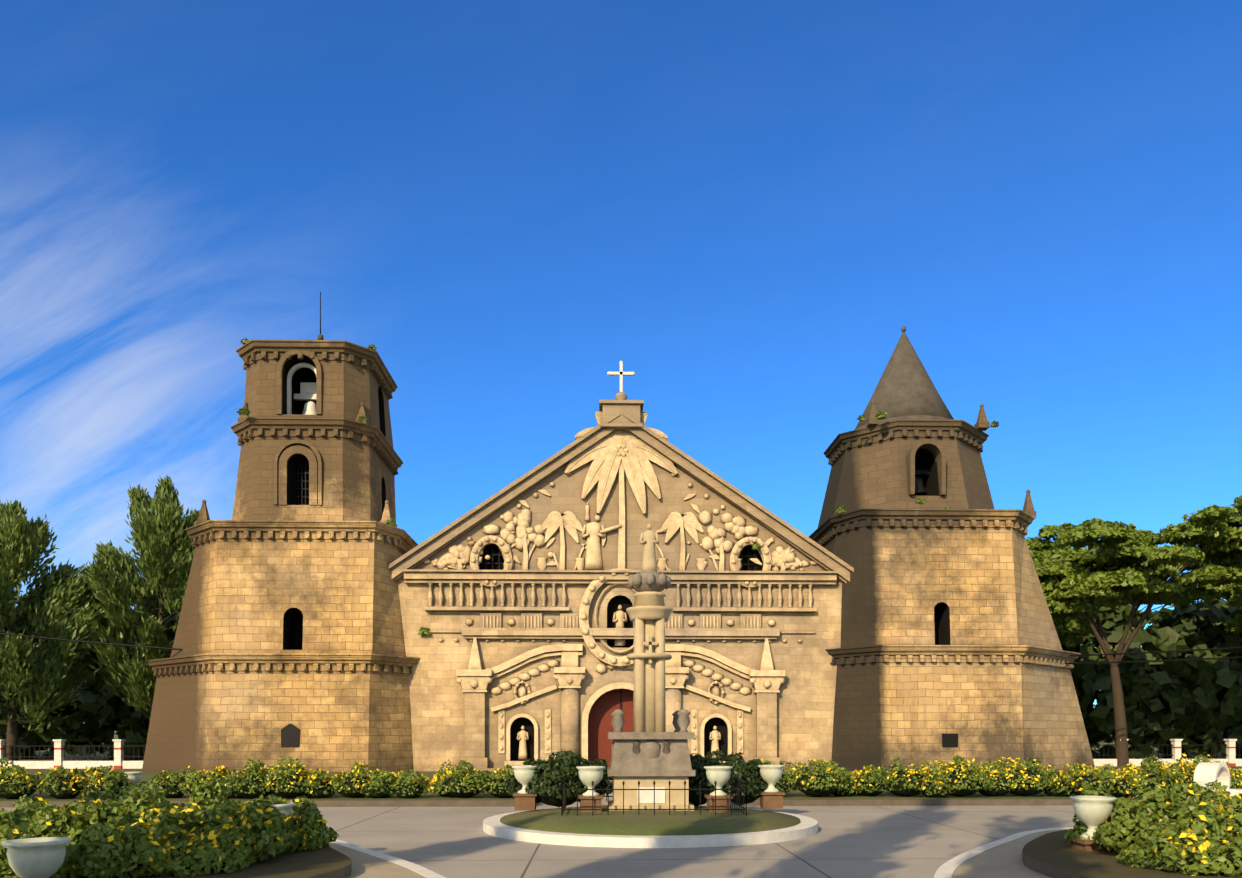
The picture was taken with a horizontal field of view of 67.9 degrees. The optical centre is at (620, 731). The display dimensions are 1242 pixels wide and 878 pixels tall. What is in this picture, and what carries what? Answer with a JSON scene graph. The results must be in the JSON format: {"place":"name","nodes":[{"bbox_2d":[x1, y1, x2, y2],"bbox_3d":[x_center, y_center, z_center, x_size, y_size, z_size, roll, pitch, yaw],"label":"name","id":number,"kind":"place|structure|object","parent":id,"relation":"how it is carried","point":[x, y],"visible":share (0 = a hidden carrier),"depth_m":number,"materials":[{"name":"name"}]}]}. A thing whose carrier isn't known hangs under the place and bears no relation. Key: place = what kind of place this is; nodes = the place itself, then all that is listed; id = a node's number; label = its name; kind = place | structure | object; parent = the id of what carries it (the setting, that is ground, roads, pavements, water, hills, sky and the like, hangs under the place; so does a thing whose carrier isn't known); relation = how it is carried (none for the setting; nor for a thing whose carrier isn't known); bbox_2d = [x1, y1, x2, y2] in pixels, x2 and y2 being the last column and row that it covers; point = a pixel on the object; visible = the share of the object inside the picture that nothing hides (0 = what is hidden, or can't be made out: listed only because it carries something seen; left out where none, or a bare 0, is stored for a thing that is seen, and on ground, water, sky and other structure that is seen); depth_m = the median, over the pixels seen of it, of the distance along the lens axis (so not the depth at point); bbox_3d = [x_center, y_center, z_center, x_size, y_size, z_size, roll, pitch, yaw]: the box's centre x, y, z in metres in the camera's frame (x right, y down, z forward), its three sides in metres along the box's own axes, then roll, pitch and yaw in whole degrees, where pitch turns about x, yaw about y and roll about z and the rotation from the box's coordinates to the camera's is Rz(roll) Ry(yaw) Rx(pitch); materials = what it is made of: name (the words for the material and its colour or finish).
{"place":"outdoors","nodes":[
{"label":"outdoors","id":0,"kind":"place"},
{"bbox_2d":[0,780,1078,877],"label":"paved plaza","id":1,"kind":"structure","parent":0,"point":[853,842],"depth_m":15.20,"materials":[{"name":"concrete"}]},
{"bbox_2d":[321,807,1072,877],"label":"white kerb","id":2,"kind":"structure","parent":1,"relation":"on","point":[806,826],"depth_m":15.22,"materials":[{"name":"paint"}]},
{"bbox_2d":[0,771,1143,807],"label":"church lawn","id":3,"kind":"structure","parent":0,"point":[797,797],"depth_m":23.56,"materials":[{"name":"green plant"}]},
{"bbox_2d":[124,772,142,793],"bbox_3d":[-13.460,1.410,25.319,0.580,0.585,0.580,0,0,-1],"label":"urn","id":4,"kind":"object","parent":3,"relation":"on","point":[135,777],"visible":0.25,"depth_m":25.16,"materials":[{"name":"paint"}]},
{"bbox_2d":[0,754,1241,798],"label":"flowering hedge","id":5,"kind":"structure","parent":3,"relation":"on","point":[255,779],"depth_m":24.02,"materials":[{"name":"green plant"}]},
{"bbox_2d":[1193,762,1241,795],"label":"culvert ring","id":6,"kind":"object","parent":3,"relation":"on","point":[1206,772],"visible":0.69,"depth_m":23.50,"materials":[{"name":"white paint"}]},
{"bbox_2d":[398,461,841,770],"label":"facade wall","id":7,"kind":"structure","parent":0,"point":[805,704],"depth_m":42.14,"materials":[{"name":"beige stone"}]},
{"bbox_2d":[0,0,1241,731],"label":"sky","id":8,"kind":"structure","parent":0,"point":[746,207],"materials":[{"name":"blue"}]},
{"bbox_2d":[20,732,1241,771],"bbox_3d":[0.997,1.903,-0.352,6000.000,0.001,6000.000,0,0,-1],"label":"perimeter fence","id":9,"kind":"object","parent":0,"point":[1102,743],"depth_m":62.22,"materials":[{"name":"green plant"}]},
{"bbox_2d":[0,499,108,760],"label":"tree","id":10,"kind":"object","parent":9,"relation":"on","point":[47,673],"visible":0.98,"depth_m":47.48,"materials":[{"name":"green plant"}]},
{"bbox_2d":[0,739,143,768],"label":"fence","id":11,"kind":"object","parent":9,"relation":"on","point":[118,762],"visible":0.5,"depth_m":46.91,"materials":[{"name":"white paint"}]},
{"bbox_2d":[0,576,177,760],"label":"treeline","id":12,"kind":"object","parent":9,"relation":"on","point":[96,717],"visible":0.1,"depth_m":57.33,"materials":[{"name":"green plant"}]},
{"bbox_2d":[73,474,200,718],"bbox_3d":[-25.700,-6.221,51.402,8.775,16.269,8.153,0,0,-41],"label":"tree","id":13,"kind":"object","parent":9,"relation":"on","point":[162,539],"visible":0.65,"depth_m":49.47,"materials":[{"name":"green plant"}]},
{"bbox_2d":[140,583,175,655],"bbox_3d":[-28.087,-5.579,62.424,9.112,14.984,8.945,0,0,-1],"label":"tree","id":14,"kind":"object","parent":9,"relation":"on","point":[141,606],"depth_m":60.78,"materials":[{"name":"green plant"}]},
{"bbox_2d":[142,653,419,771],"bbox_3d":[-15.398,-0.722,45.629,15.120,5.250,12.140,0,0,-1],"label":"tower base","id":15,"kind":"object","parent":9,"relation":"on","point":[345,719],"visible":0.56,"depth_m":39.96,"materials":[{"name":"stone"}]},
{"bbox_2d":[153,292,414,747],"bbox_3d":[-15.144,-10.060,45.048,14.278,22.075,10.604,0,0,-1],"label":"tower trim","id":16,"kind":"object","parent":15,"relation":"on","point":[310,392],"visible":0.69,"depth_m":41.19,"materials":[{"name":"stone"}]},
{"bbox_2d":[170,520,417,657],"bbox_3d":[-15.096,-6.247,45.126,12.100,5.800,10.320,0,0,-1],"label":"tower tier","id":17,"kind":"object","parent":15,"relation":"on","point":[290,594],"visible":0.69,"depth_m":40.30,"materials":[{"name":"stone"}]},
{"bbox_2d":[230,417,402,526],"bbox_3d":[-14.671,-11.522,44.721,6.970,4.750,7.790,0,0,-1],"label":"tower tier","id":18,"kind":"object","parent":17,"relation":"on","point":[358,481],"visible":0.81,"depth_m":41.29,"materials":[{"name":"stone"}]},
{"bbox_2d":[236,340,397,448],"bbox_3d":[-14.424,-15.647,44.391,6.390,3.500,6.820,0,0,-1],"label":"belfry tier","id":19,"kind":"object","parent":18,"relation":"on","point":[348,388],"visible":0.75,"depth_m":41.49,"materials":[{"name":"stone"}]},
{"bbox_2d":[387,361,853,770],"bbox_3d":[0.019,-7.541,41.652,21.714,18.888,2.630,0,0,-1],"label":"facade ornamentation","id":20,"kind":"object","parent":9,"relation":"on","point":[621,437],"visible":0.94,"depth_m":41.88,"materials":[{"name":"beige stone"}]},
{"bbox_2d":[825,645,1094,770],"bbox_3d":[15.582,-0.932,46.850,15.520,5.670,13.140,0,0,-1],"label":"tower base","id":21,"kind":"object","parent":9,"relation":"on","point":[906,712],"visible":0.62,"depth_m":40.63,"materials":[{"name":"stone"}]},
{"bbox_2d":[809,508,1061,649],"bbox_3d":[15.124,-6.847,46.580,12.650,6.160,10.820,0,0,-1],"label":"tower tier","id":22,"kind":"object","parent":21,"relation":"on","point":[943,584],"visible":0.73,"depth_m":41.44,"materials":[{"name":"stone"}]},
{"bbox_2d":[236,338,998,635],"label":"plant tufts","id":23,"kind":"object","parent":22,"relation":"on","point":[840,510],"visible":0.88,"depth_m":41.84,"materials":[{"name":"green plant"}]},
{"bbox_2d":[818,419,993,526],"bbox_3d":[14.344,-12.247,46.771,8.315,4.640,8.315,0,0,-1],"label":"tower tier","id":24,"kind":"object","parent":22,"relation":"on","point":[866,475],"visible":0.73,"depth_m":43.73,"materials":[{"name":"stone"}]},
{"bbox_2d":[816,326,1073,746],"bbox_3d":[14.956,-9.947,46.247,13.878,21.300,11.603,0,0,-1],"label":"tower trim","id":25,"kind":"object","parent":21,"relation":"on","point":[905,388],"visible":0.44,"depth_m":44.29,"materials":[{"name":"stone"}]},
{"bbox_2d":[0,633,1241,663],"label":"power wires","id":26,"kind":"object","parent":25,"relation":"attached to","point":[1065,663],"visible":0.85,"depth_m":43.84,"materials":[{"name":"black metal"}]},
{"bbox_2d":[1040,580,1093,646],"bbox_3d":[24.747,-4.647,61.605,11.038,13.129,12.052,0,0,-1],"label":"tree","id":27,"kind":"object","parent":9,"relation":"on","point":[1069,628],"visible":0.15,"depth_m":56.70,"materials":[{"name":"green plant"}]},
{"bbox_2d":[1026,504,1241,765],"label":"tree","id":28,"kind":"object","parent":9,"relation":"on","point":[1114,565],"visible":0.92,"depth_m":48.58,"materials":[{"name":"green plant"}]},
{"bbox_2d":[1061,596,1241,758],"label":"treeline","id":29,"kind":"object","parent":9,"relation":"on","point":[1190,700],"visible":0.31,"depth_m":61.66,"materials":[{"name":"green plant"}]},
{"bbox_2d":[1090,739,1241,765],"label":"fence","id":30,"kind":"object","parent":9,"relation":"on","point":[1230,755],"visible":0.35,"depth_m":50.25,"materials":[{"name":"white paint"}]},
{"bbox_2d":[1168,544,1241,634],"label":"tree","id":31,"kind":"object","parent":9,"relation":"on","point":[1233,625],"visible":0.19,"depth_m":57.30,"materials":[{"name":"green plant"}]},
{"bbox_2d":[1226,495,1241,594],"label":"tree","id":32,"kind":"object","parent":9,"relation":"on","point":[1237,590],"visible":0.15,"depth_m":48.97,"materials":[{"name":"green plant"}]},
{"bbox_2d":[500,805,799,835],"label":"island lawn","id":33,"kind":"structure","parent":0,"point":[658,823],"depth_m":16.64,"materials":[{"name":"green plant"}]},
{"bbox_2d":[512,765,538,809],"bbox_3d":[-2.015,1.190,19.483,0.580,0.925,0.580,0,0,-1],"label":"urn","id":34,"kind":"object","parent":33,"relation":"on","point":[524,777],"visible":0.85,"depth_m":19.27,"materials":[{"name":"paint"}]},
{"bbox_2d":[576,766,605,811],"bbox_3d":[-0.598,1.160,18.316,0.580,0.925,0.580,0,0,-1],"label":"urn","id":35,"kind":"object","parent":33,"relation":"on","point":[588,775],"visible":0.98,"depth_m":18.11,"materials":[{"name":"paint"}]},
{"bbox_2d":[504,749,769,806],"bbox_3d":[0.465,1.012,20.051,5.939,1.262,2.171,0,0,-9],"label":"island shrub","id":36,"kind":"object","parent":33,"relation":"on","point":[549,776],"visible":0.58,"depth_m":19.55,"materials":[{"name":"green plant"}]},
{"bbox_2d":[607,523,694,810],"bbox_3d":[0.591,-1.370,19.244,1.750,5.945,1.750,0,0,-1],"label":"monument","id":37,"kind":"object","parent":33,"relation":"on","point":[648,751],"visible":1,"depth_m":18.57,"materials":[{"name":"beige stone"}]},
{"bbox_2d":[561,776,746,815],"bbox_3d":[0.591,1.268,19.244,3.545,0.670,3.543,0,0,-1],"label":"monument fence","id":38,"kind":"object","parent":33,"relation":"on","point":[563,799],"visible":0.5,"depth_m":17.50,"materials":[{"name":"black metal"}]},
{"bbox_2d":[704,766,732,811],"bbox_3d":[1.941,1.160,18.375,0.580,0.925,0.580,0,0,-1],"label":"urn","id":39,"kind":"object","parent":33,"relation":"on","point":[720,775],"visible":0.9,"depth_m":18.17,"materials":[{"name":"paint"}]},
{"bbox_2d":[758,765,784,808],"bbox_3d":[3.246,1.190,19.906,0.580,0.925,0.580,0,0,-1],"label":"urn","id":40,"kind":"object","parent":33,"relation":"on","point":[771,796],"visible":0.96,"depth_m":19.70,"materials":[{"name":"paint"}]},
{"bbox_2d":[329,829,1067,877],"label":"pavement sides","id":41,"kind":"object","parent":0,"point":[1003,861],"visible":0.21,"depth_m":12.18,"materials":[{"name":"concrete"}]},
{"bbox_2d":[116,829,1241,877],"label":"garden bed soil","id":42,"kind":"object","parent":41,"relation":"on","point":[1053,855],"visible":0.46,"depth_m":11.30,"materials":[{"name":"soil"}]},
{"bbox_2d":[2,837,70,877],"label":"urn","id":43,"kind":"object","parent":42,"relation":"on","point":[41,857],"visible":1,"depth_m":9.31,"materials":[{"name":"paint"}]},
{"bbox_2d":[0,778,338,877],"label":"bush","id":44,"kind":"object","parent":42,"relation":"on","point":[125,833],"visible":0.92,"depth_m":10.97,"materials":[{"name":"green plant"}]},
{"bbox_2d":[270,802,295,822],"bbox_3d":[-4.863,1.300,12.915,0.580,0.585,0.580,0,0,-1],"label":"urn","id":45,"kind":"object","parent":42,"relation":"on","point":[286,809],"visible":0.23,"depth_m":12.79,"materials":[{"name":"paint"}]},
{"bbox_2d":[1067,796,1115,850],"bbox_3d":[6.543,1.270,12.781,0.580,0.725,0.580,0,0,-1],"label":"urn","id":46,"kind":"object","parent":42,"relation":"on","point":[1092,812],"visible":0.88,"depth_m":12.61,"materials":[{"name":"paint"}]},
{"bbox_2d":[1064,780,1241,876],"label":"bush","id":47,"kind":"object","parent":42,"relation":"on","point":[1197,830],"visible":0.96,"depth_m":11.24,"materials":[{"name":"green plant"}]}
]}

